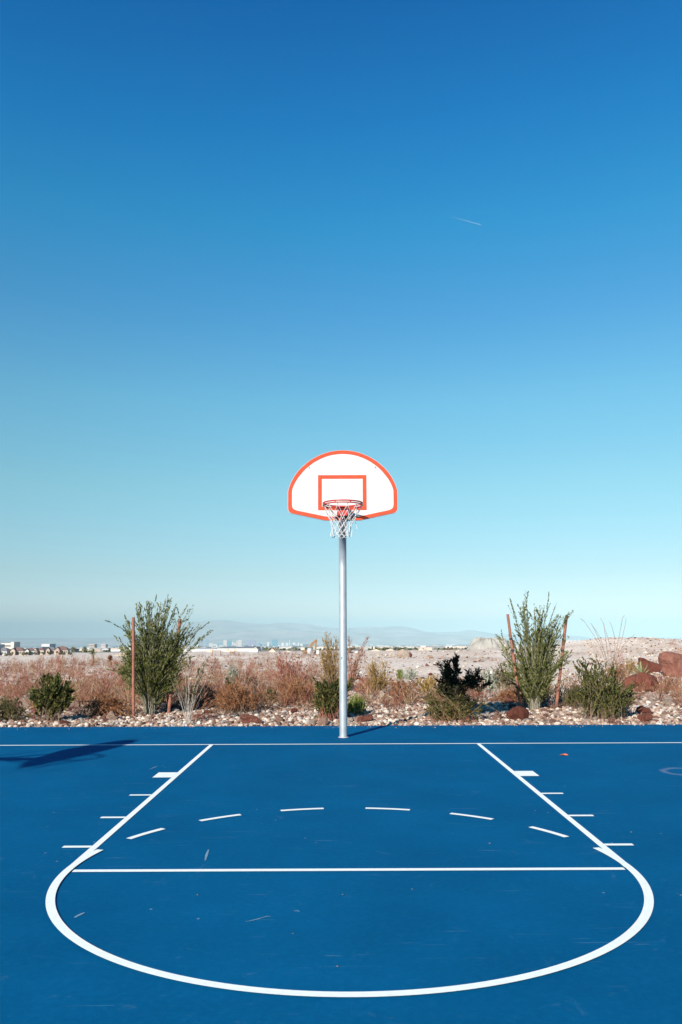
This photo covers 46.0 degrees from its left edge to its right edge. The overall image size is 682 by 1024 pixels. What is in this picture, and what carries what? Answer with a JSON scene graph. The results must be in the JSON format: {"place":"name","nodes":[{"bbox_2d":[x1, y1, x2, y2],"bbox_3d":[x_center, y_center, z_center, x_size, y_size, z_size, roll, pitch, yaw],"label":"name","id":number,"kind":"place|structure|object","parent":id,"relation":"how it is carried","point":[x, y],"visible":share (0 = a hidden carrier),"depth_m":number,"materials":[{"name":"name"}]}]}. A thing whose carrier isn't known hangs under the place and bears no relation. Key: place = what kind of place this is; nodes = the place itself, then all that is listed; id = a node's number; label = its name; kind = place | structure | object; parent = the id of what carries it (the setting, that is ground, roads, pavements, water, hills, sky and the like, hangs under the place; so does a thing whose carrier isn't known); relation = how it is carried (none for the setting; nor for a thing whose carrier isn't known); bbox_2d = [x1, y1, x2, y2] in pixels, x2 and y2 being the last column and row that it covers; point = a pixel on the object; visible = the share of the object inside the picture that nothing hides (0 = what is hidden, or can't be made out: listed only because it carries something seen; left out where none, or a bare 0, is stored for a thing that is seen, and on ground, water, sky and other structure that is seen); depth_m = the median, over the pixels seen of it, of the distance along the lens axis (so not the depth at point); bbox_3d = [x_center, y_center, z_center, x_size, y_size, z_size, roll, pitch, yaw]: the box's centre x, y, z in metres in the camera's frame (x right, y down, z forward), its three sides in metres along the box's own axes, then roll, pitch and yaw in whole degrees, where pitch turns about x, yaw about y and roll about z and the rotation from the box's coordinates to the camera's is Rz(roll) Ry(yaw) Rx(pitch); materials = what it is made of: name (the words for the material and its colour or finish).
{"place":"outdoors","nodes":[
{"label":"outdoors","id":0,"kind":"place"},
{"bbox_2d":[0,724,681,1023],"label":"court","id":1,"kind":"object","parent":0,"point":[557,899],"visible":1,"depth_m":5.05,"materials":[{"name":"blue paint"}]},
{"bbox_2d":[1,723,675,729],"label":"edge grit","id":2,"kind":"object","parent":1,"relation":"on","point":[365,725],"visible":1,"depth_m":12.97,"materials":[{"name":"stone"}]},
{"bbox_2d":[288,450,397,737],"bbox_3d":[0.224,1.182,10.555,1.326,3.790,2.565,-3,-9,17],"label":"basketball hoop","id":3,"kind":"object","parent":1,"relation":"on","point":[342,488],"visible":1,"depth_m":10.14,"materials":[{"name":"metal"}]},
{"bbox_2d":[0,637,681,726],"bbox_3d":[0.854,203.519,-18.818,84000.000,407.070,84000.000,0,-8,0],"label":"ground","id":4,"kind":"structure","parent":0,"point":[490,664],"depth_m":42.24,"materials":[{"name":"gravel"}]},
{"bbox_2d":[0,647,10,654],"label":"house","id":5,"kind":"structure","parent":4,"relation":"on","point":[3,650],"depth_m":498.43,"materials":[{"name":"grey"}]},
{"bbox_2d":[1,643,10,648],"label":"building","id":6,"kind":"structure","parent":4,"relation":"on","point":[7,645],"depth_m":1233.47,"materials":[{"name":"beige paint"}]},
{"bbox_2d":[0,668,13,694],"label":"wispy shrub","id":7,"kind":"object","parent":4,"relation":"on","point":[6,681],"visible":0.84,"depth_m":18.96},
{"bbox_2d":[3,658,22,685],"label":"wispy shrub","id":8,"kind":"object","parent":4,"relation":"on","point":[16,675],"visible":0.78,"depth_m":22.89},
{"bbox_2d":[11,642,19,648],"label":"building","id":9,"kind":"structure","parent":4,"relation":"on","point":[15,644],"depth_m":1224.92,"materials":[{"name":"beige paint"}]},
{"bbox_2d":[1,681,31,712],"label":"wispy shrub","id":10,"kind":"object","parent":4,"relation":"on","point":[14,691],"visible":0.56,"depth_m":15.41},
{"bbox_2d":[10,647,25,654],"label":"house","id":11,"kind":"structure","parent":4,"relation":"on","point":[17,651],"depth_m":502.13,"materials":[{"name":"beige paint"}]},
{"bbox_2d":[0,695,39,721],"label":"dry bush","id":12,"kind":"object","parent":4,"relation":"on","point":[12,710],"visible":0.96,"depth_m":14.02,"materials":[{"name":"green plant"}]},
{"bbox_2d":[15,664,30,688],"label":"wispy shrub","id":13,"kind":"object","parent":4,"relation":"on","point":[23,680],"visible":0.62,"depth_m":21.37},
{"bbox_2d":[17,677,41,697],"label":"wispy shrub","id":14,"kind":"object","parent":4,"relation":"on","point":[27,685],"visible":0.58,"depth_m":18.91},
{"bbox_2d":[24,648,35,654],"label":"house","id":15,"kind":"structure","parent":4,"relation":"on","point":[31,650],"depth_m":494.47,"materials":[{"name":"grey"}]},
{"bbox_2d":[30,703,38,720],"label":"red twig clump","id":16,"kind":"object","parent":4,"relation":"on","point":[34,715],"visible":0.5,"depth_m":13.96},
{"bbox_2d":[33,654,45,673],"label":"wispy shrub","id":17,"kind":"object","parent":4,"relation":"on","point":[39,666],"visible":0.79,"depth_m":28.83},
{"bbox_2d":[33,647,45,654],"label":"house","id":18,"kind":"structure","parent":4,"relation":"on","point":[39,650],"depth_m":498.25,"materials":[{"name":"beige paint"}]},
{"bbox_2d":[41,644,55,648],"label":"building","id":19,"kind":"structure","parent":4,"relation":"on","point":[45,646],"depth_m":1381.82,"materials":[{"name":"grey"}]},
{"bbox_2d":[46,647,55,653],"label":"house","id":20,"kind":"structure","parent":4,"relation":"on","point":[50,649],"depth_m":502.32,"materials":[{"name":"beige paint"}]},
{"bbox_2d":[28,672,78,720],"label":"broad leaf bush","id":21,"kind":"object","parent":4,"relation":"on","point":[52,701],"visible":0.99,"depth_m":13.84,"materials":[{"name":"green plant"}]},
{"bbox_2d":[54,642,66,670],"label":"wispy shrub","id":22,"kind":"object","parent":4,"relation":"on","point":[59,658],"visible":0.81,"depth_m":30.58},
{"bbox_2d":[53,656,69,674],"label":"wispy shrub","id":23,"kind":"object","parent":4,"relation":"on","point":[59,667],"visible":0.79,"depth_m":27.89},
{"bbox_2d":[54,646,70,654],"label":"house","id":24,"kind":"structure","parent":4,"relation":"on","point":[63,649],"depth_m":494.62,"materials":[{"name":"beige paint"}]},
{"bbox_2d":[68,657,80,676],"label":"wispy shrub","id":25,"kind":"object","parent":4,"relation":"on","point":[74,667],"visible":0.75,"depth_m":25.75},
{"bbox_2d":[72,660,90,681],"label":"wispy shrub","id":26,"kind":"object","parent":4,"relation":"on","point":[81,670],"visible":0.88,"depth_m":23.29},
{"bbox_2d":[73,675,94,706],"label":"wispy shrub","id":27,"kind":"object","parent":4,"relation":"on","point":[85,687],"visible":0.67,"depth_m":16.90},
{"bbox_2d":[88,648,96,664],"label":"yucca","id":28,"kind":"object","parent":4,"relation":"on","point":[93,653],"visible":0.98,"depth_m":34.71,"materials":[{"name":"green plant"}]},
{"bbox_2d":[96,660,109,681],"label":"wispy shrub","id":29,"kind":"object","parent":4,"relation":"on","point":[100,673],"visible":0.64,"depth_m":22.76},
{"bbox_2d":[94,671,116,689],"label":"wispy shrub","id":30,"kind":"object","parent":4,"relation":"on","point":[106,676],"visible":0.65,"depth_m":19.53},
{"bbox_2d":[65,691,148,718],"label":"dry bush","id":31,"kind":"object","parent":4,"relation":"on","point":[104,706],"visible":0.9,"depth_m":14.62,"materials":[{"name":"plant"}]},
{"bbox_2d":[105,655,112,667],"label":"yucca","id":32,"kind":"object","parent":4,"relation":"on","point":[109,657],"visible":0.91,"depth_m":32.80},
{"bbox_2d":[106,711,118,719],"bbox_3d":[-3.990,3.573,14.027,0.207,0.216,0.219,6,-11,-38],"label":"boulder","id":33,"kind":"object","parent":4,"relation":"on","point":[111,715],"visible":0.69,"depth_m":13.96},
{"bbox_2d":[107,659,120,680],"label":"wispy shrub","id":34,"kind":"object","parent":4,"relation":"on","point":[114,667],"visible":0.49,"depth_m":23.81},
{"bbox_2d":[132,617,134,715],"bbox_3d":[-3.794,2.853,14.684,0.125,1.847,0.059,-2,-9,15],"label":"wooden stake","id":35,"kind":"object","parent":4,"relation":"on","point":[133,666],"visible":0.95,"depth_m":14.67,"materials":[{"name":"orange wood"}]},
{"bbox_2d":[106,595,212,714],"bbox_3d":[-3.464,2.680,15.155,1.984,2.286,1.213,3,-9,-22],"label":"tall shrub","id":36,"kind":"object","parent":4,"relation":"on","point":[156,661],"visible":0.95,"depth_m":15.03,"materials":[{"name":"green plant"}]},
{"bbox_2d":[0,653,321,703],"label":"red scrub","id":37,"kind":"object","parent":4,"relation":"on","point":[51,665],"visible":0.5,"depth_m":27.93,"materials":[{"name":"plant"}]},
{"bbox_2d":[167,619,181,713],"bbox_3d":[-3.144,2.932,15.146,0.237,1.821,0.073,1,-8,-6],"label":"wooden stake","id":38,"kind":"object","parent":4,"relation":"on","point":[170,693],"visible":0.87,"depth_m":15.05,"materials":[{"name":"orange wood"}]},
{"bbox_2d":[141,683,222,709],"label":"dry bush","id":39,"kind":"object","parent":4,"relation":"on","point":[202,701],"visible":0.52,"depth_m":16.18,"materials":[{"name":"plant"}]},
{"bbox_2d":[185,717,194,724],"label":"boulder","id":40,"kind":"object","parent":4,"relation":"on","point":[188,720],"visible":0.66,"depth_m":13.30,"materials":[{"name":"stone"}]},
{"bbox_2d":[168,647,217,719],"bbox_3d":[-2.522,2.937,13.675,0.875,1.335,0.304,-2,-9,9],"label":"bare shrub","id":41,"kind":"object","parent":4,"relation":"on","point":[193,697],"visible":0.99,"depth_m":13.64,"materials":[{"name":"grey plant"}]},
{"bbox_2d":[182,710,215,720],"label":"red twig clump","id":42,"kind":"object","parent":4,"relation":"on","point":[202,714],"visible":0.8,"depth_m":13.91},
{"bbox_2d":[183,648,216,651],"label":"building","id":43,"kind":"structure","parent":4,"relation":"on","point":[202,649],"depth_m":650.77,"materials":[{"name":"white"}]},
{"bbox_2d":[204,651,224,678],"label":"wispy shrub","id":44,"kind":"object","parent":4,"relation":"on","point":[213,667],"visible":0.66,"depth_m":24.17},
{"bbox_2d":[210,666,227,691],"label":"wispy shrub","id":45,"kind":"object","parent":4,"relation":"on","point":[220,678],"visible":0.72,"depth_m":18.03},
{"bbox_2d":[223,677,231,690],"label":"green sprig","id":46,"kind":"object","parent":4,"relation":"on","point":[228,682],"visible":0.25,"depth_m":18.68,"materials":[{"name":"green plant"}]},
{"bbox_2d":[222,664,239,683],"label":"grey bush","id":47,"kind":"object","parent":4,"relation":"on","point":[233,672],"visible":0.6,"depth_m":21.04,"materials":[{"name":"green plant"}]},
{"bbox_2d":[193,682,276,716],"bbox_3d":[-1.896,3.541,15.412,1.904,0.627,1.840,0,-8,0],"label":"dry bush","id":48,"kind":"object","parent":4,"relation":"on","point":[233,699],"visible":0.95,"depth_m":15.17,"materials":[{"name":"plant"}]},
{"bbox_2d":[217,647,260,651],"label":"building","id":49,"kind":"structure","parent":4,"relation":"on","point":[236,648],"depth_m":631.15,"materials":[{"name":"white"}]},
{"bbox_2d":[239,714,261,723],"bbox_3d":[-1.522,3.485,13.466,0.321,0.196,0.349,6,-10,-36],"label":"boulder","id":50,"kind":"object","parent":4,"relation":"on","point":[247,718],"visible":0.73,"depth_m":13.37,"materials":[{"name":"stone"}]},
{"bbox_2d":[250,640,255,646],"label":"tower","id":51,"kind":"structure","parent":4,"relation":"on","point":[253,642],"depth_m":12180.09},
{"bbox_2d":[260,667,275,682],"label":"wispy shrub","id":52,"kind":"object","parent":4,"relation":"on","point":[269,673],"visible":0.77,"depth_m":22.94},
{"bbox_2d":[267,689,278,701],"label":"green sprig","id":53,"kind":"object","parent":4,"relation":"on","point":[268,691],"visible":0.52,"depth_m":16.99,"materials":[{"name":"green plant"}]},
{"bbox_2d":[78,646,467,652],"bbox_3d":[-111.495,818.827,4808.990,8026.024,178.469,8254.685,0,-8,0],"label":"valley trees","id":54,"kind":"object","parent":4,"relation":"on","point":[295,648],"visible":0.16,"depth_m":887.93,"materials":[{"name":"green plant"}]},
{"bbox_2d":[272,640,277,645],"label":"tower","id":55,"kind":"structure","parent":4,"relation":"on","point":[274,642],"depth_m":12359.50,"materials":[{"name":"teal glass"}]},
{"bbox_2d":[21,644,531,647],"bbox_3d":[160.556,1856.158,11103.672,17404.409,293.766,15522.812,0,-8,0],"label":"city sprawl","id":56,"kind":"structure","parent":4,"relation":"on","point":[371,645],"depth_m":13772.50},
{"bbox_2d":[0,630,555,646],"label":"foothills","id":57,"kind":"structure","parent":4,"relation":"on","point":[283,636],"depth_m":23113.30,"materials":[{"name":"stone"}]},
{"bbox_2d":[173,650,386,691],"bbox_3d":[-4.211,6.858,35.342,13.831,1.144,34.021,0,-8,0],"label":"field scrub","id":58,"kind":"object","parent":4,"relation":"on","point":[264,673],"visible":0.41,"depth_m":34.33,"materials":[{"name":"plant"}]},
{"bbox_2d":[275,715,284,721],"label":"boulder","id":59,"kind":"object","parent":4,"relation":"on","point":[278,718],"visible":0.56,"depth_m":13.51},
{"bbox_2d":[262,675,313,705],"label":"dry bush","id":60,"kind":"object","parent":4,"relation":"on","point":[294,685],"visible":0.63,"depth_m":16.75,"materials":[{"name":"plant"}]},
{"bbox_2d":[269,651,311,690],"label":"dry bush","id":61,"kind":"object","parent":4,"relation":"on","point":[282,671],"visible":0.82,"depth_m":20.12,"materials":[{"name":"plant"}]},
{"bbox_2d":[302,639,316,653],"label":"excavator","id":62,"kind":"object","parent":4,"relation":"on","point":[313,642],"visible":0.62,"depth_m":477.17,"materials":[{"name":"orange"}]},
{"bbox_2d":[302,655,318,681],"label":"wispy shrub","id":63,"kind":"object","parent":4,"relation":"on","point":[309,674],"visible":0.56,"depth_m":21.03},
{"bbox_2d":[318,716,327,724],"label":"boulder","id":64,"kind":"object","parent":4,"relation":"on","point":[323,720],"visible":0.78,"depth_m":13.19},
{"bbox_2d":[317,631,338,683],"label":"wispy bush","id":65,"kind":"object","parent":4,"relation":"on","point":[329,673],"visible":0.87,"depth_m":19.17,"materials":[{"name":"plant"}]},
{"bbox_2d":[311,676,353,719],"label":"leafy bush","id":66,"kind":"object","parent":4,"relation":"on","point":[327,696],"visible":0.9,"depth_m":13.84,"materials":[{"name":"green plant"}]},
{"bbox_2d":[0,667,681,710],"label":"scrub","id":67,"kind":"object","parent":4,"relation":"on","point":[660,687],"visible":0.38,"depth_m":17.35,"materials":[{"name":"plant"}]},
{"bbox_2d":[1,637,680,683],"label":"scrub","id":68,"kind":"object","parent":4,"relation":"on","point":[417,666],"visible":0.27,"depth_m":39.93,"materials":[{"name":"plant"}]},
{"bbox_2d":[347,635,369,683],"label":"twiggy shrub","id":69,"kind":"object","parent":4,"relation":"on","point":[355,671],"visible":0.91,"depth_m":20.95,"materials":[{"name":"plant"}]},
{"bbox_2d":[347,694,370,714],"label":"green tuft","id":70,"kind":"object","parent":4,"relation":"on","point":[355,705],"visible":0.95,"depth_m":14.78,"materials":[{"name":"plant"}]},
{"bbox_2d":[353,674,370,691],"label":"dry bush","id":71,"kind":"object","parent":4,"relation":"on","point":[363,681],"visible":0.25,"depth_m":19.24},
{"bbox_2d":[357,714,372,721],"bbox_3d":[0.407,3.521,13.659,0.297,0.164,0.167,3,-9,-21],"label":"boulder","id":72,"kind":"object","parent":4,"relation":"on","point":[368,717],"visible":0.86,"depth_m":13.61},
{"bbox_2d":[364,658,392,694],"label":"golden bush","id":73,"kind":"object","parent":4,"relation":"on","point":[380,681],"visible":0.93,"depth_m":18.36,"materials":[{"name":"plant"}]},
{"bbox_2d":[396,669,404,682],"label":"green sprig","id":74,"kind":"object","parent":4,"relation":"on","point":[399,674],"visible":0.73,"depth_m":24.05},
{"bbox_2d":[378,674,424,702],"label":"dry bush","id":75,"kind":"object","parent":4,"relation":"on","point":[395,689],"visible":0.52,"depth_m":17.36,"materials":[{"name":"plant"}]},
{"bbox_2d":[396,649,409,656],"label":"boulder","id":76,"kind":"object","parent":4,"relation":"on","point":[402,653],"visible":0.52,"depth_m":44.97,"materials":[{"name":"stone"}]},
{"bbox_2d":[401,668,419,683],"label":"grey bush","id":77,"kind":"object","parent":4,"relation":"on","point":[409,675],"visible":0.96,"depth_m":23.22,"materials":[{"name":"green plant"}]},
{"bbox_2d":[415,673,439,698],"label":"yellow green bush","id":78,"kind":"object","parent":4,"relation":"on","point":[430,683],"visible":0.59,"depth_m":17.77,"materials":[{"name":"plant"}]},
{"bbox_2d":[426,646,444,648],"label":"building","id":79,"kind":"structure","parent":4,"relation":"on","point":[436,647],"depth_m":1222.24,"materials":[{"name":"grey"}]},
{"bbox_2d":[433,653,492,708],"bbox_3d":[2.150,3.053,14.159,1.076,1.214,0.478,0,-8,0],"label":"dark bush","id":80,"kind":"object","parent":4,"relation":"on","point":[451,685],"visible":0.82,"depth_m":14.14,"materials":[{"name":"green plant"}]},
{"bbox_2d":[418,685,508,724],"bbox_3d":[2.004,3.258,13.603,1.533,0.647,1.145,-5,-10,30],"label":"bush","id":81,"kind":"object","parent":4,"relation":"on","point":[448,712],"visible":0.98,"depth_m":13.56,"materials":[{"name":"green plant"}]},
{"bbox_2d":[467,637,510,649],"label":"spoil mound","id":82,"kind":"object","parent":4,"relation":"on","point":[476,643],"visible":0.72,"depth_m":418.94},
{"bbox_2d":[481,668,505,697],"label":"grey bush","id":83,"kind":"object","parent":4,"relation":"on","point":[486,676],"visible":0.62,"depth_m":18.37,"materials":[{"name":"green plant"}]},
{"bbox_2d":[492,713,501,718],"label":"boulder","id":84,"kind":"object","parent":4,"relation":"on","point":[496,715],"visible":0.74,"depth_m":13.90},
{"bbox_2d":[490,661,513,694],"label":"dry bush","id":85,"kind":"object","parent":4,"relation":"on","point":[502,678],"visible":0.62,"depth_m":20.23,"materials":[{"name":"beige plant"}]},
{"bbox_2d":[504,696,513,702],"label":"boulder","id":86,"kind":"object","parent":4,"relation":"on","point":[509,700],"visible":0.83,"depth_m":16.61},
{"bbox_2d":[482,687,541,702],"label":"dry bush","id":87,"kind":"object","parent":4,"relation":"on","point":[503,695],"visible":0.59,"depth_m":16.89,"materials":[{"name":"plant"}]},
{"bbox_2d":[506,614,521,706],"bbox_3d":[3.341,2.915,15.496,0.241,1.878,0.065,-1,-8,6],"label":"wooden stake","id":88,"kind":"object","parent":4,"relation":"on","point":[513,654],"visible":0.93,"depth_m":15.50,"materials":[{"name":"orange wood"}]},
{"bbox_2d":[506,706,528,720],"bbox_3d":[3.022,3.482,13.778,0.265,0.330,0.325,7,-11,-41],"label":"boulder","id":89,"kind":"object","parent":4,"relation":"on","point":[517,712],"visible":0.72,"depth_m":13.68,"materials":[{"name":"stone"}]},
{"bbox_2d":[383,637,674,673],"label":"slope scrub","id":90,"kind":"object","parent":4,"relation":"on","point":[511,652],"visible":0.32,"depth_m":42.52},
{"bbox_2d":[495,591,573,709],"bbox_3d":[3.747,2.673,15.571,1.335,2.330,1.085,-6,-10,32],"label":"tall shrub","id":91,"kind":"object","parent":4,"relation":"on","point":[535,680],"visible":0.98,"depth_m":15.52,"materials":[{"name":"green plant"}]},
{"bbox_2d":[555,615,567,706],"bbox_3d":[4.278,2.938,15.612,0.360,1.850,0.073,0,-8,-4],"label":"wooden stake","id":92,"kind":"object","parent":4,"relation":"on","point":[560,669],"visible":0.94,"depth_m":15.57,"materials":[{"name":"orange wood"}]},
{"bbox_2d":[556,640,576,644],"bbox_3d":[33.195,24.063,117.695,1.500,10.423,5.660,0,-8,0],"label":"white container","id":93,"kind":"object","parent":4,"relation":"on","point":[560,642],"visible":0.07,"depth_m":116.05,"materials":[{"name":"grey"}]},
{"bbox_2d":[559,681,586,708],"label":"dry bush","id":94,"kind":"object","parent":4,"relation":"on","point":[571,696],"visible":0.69,"depth_m":15.64,"materials":[{"name":"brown plant"}]},
{"bbox_2d":[571,654,637,720],"bbox_3d":[4.553,3.060,14.095,1.170,1.165,1.024,-5,-10,28],"label":"broad bush","id":95,"kind":"object","parent":4,"relation":"on","point":[600,698],"visible":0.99,"depth_m":13.95,"materials":[{"name":"green plant"}]},
{"bbox_2d":[585,615,633,672],"bbox_3d":[9.075,4.544,27.442,1.842,2.051,0.450,0,-8,0],"label":"ocotillo","id":96,"kind":"object","parent":4,"relation":"on","point":[615,658],"visible":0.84,"depth_m":27.44,"materials":[{"name":"plant"}]},
{"bbox_2d":[602,659,628,681],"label":"dry bush","id":97,"kind":"object","parent":4,"relation":"on","point":[620,673],"visible":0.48,"depth_m":21.80,"materials":[{"name":"plant"}]},
{"bbox_2d":[623,657,637,675],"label":"dry bush","id":98,"kind":"object","parent":4,"relation":"on","point":[632,667],"visible":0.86,"depth_m":24.57,"materials":[{"name":"plant"}]},
{"bbox_2d":[586,637,681,692],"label":"slope stones","id":99,"kind":"object","parent":4,"relation":"on","point":[635,656],"visible":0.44,"depth_m":47.64,"materials":[{"name":"stone"}]},
{"bbox_2d":[622,672,657,691],"bbox_3d":[7.643,4.413,20.580,0.614,0.644,0.752,7,-11,-41],"label":"boulder","id":100,"kind":"object","parent":4,"relation":"on","point":[638,677],"visible":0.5,"depth_m":20.33,"materials":[{"name":"stone"}]},
{"bbox_2d":[633,661,652,673],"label":"agave","id":101,"kind":"object","parent":4,"relation":"on","point":[640,669],"visible":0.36,"depth_m":25.56,"materials":[{"name":"green plant"}]},
{"bbox_2d":[635,706,653,713],"bbox_3d":[5.600,3.649,14.837,0.288,0.164,0.330,-6,-10,35],"label":"boulder","id":102,"kind":"object","parent":4,"relation":"on","point":[641,709],"visible":0.83,"depth_m":14.75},
{"bbox_2d":[637,712,652,721],"bbox_3d":[5.116,3.470,13.524,0.276,0.209,0.155,3,-9,-21],"label":"boulder","id":103,"kind":"object","parent":4,"relation":"on","point":[647,716],"visible":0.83,"depth_m":13.48,"materials":[{"name":"stone"}]},
{"bbox_2d":[637,657,660,672],"bbox_3d":[11.065,5.558,28.667,0.873,0.753,0.569,-6,-10,34],"label":"boulder","id":104,"kind":"object","parent":4,"relation":"on","point":[646,663],"visible":0.66,"depth_m":28.52,"materials":[{"name":"stone"}]},
{"bbox_2d":[658,651,681,677],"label":"boulder","id":105,"kind":"object","parent":4,"relation":"on","point":[670,662],"visible":0.74,"depth_m":25.34,"materials":[{"name":"stone"}]},
{"bbox_2d":[0,702,681,726],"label":"gravel","id":106,"kind":"structure","parent":0,"point":[390,719],"depth_m":13.97,"materials":[{"name":"gravel"}]},
{"bbox_2d":[0,620,681,641],"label":"mountains","id":107,"kind":"structure","parent":0,"point":[221,626],"depth_m":28735.03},
{"bbox_2d":[0,0,681,637],"label":"sky","id":108,"kind":"structure","parent":0,"point":[244,243],"materials":[{"name":"blue"}]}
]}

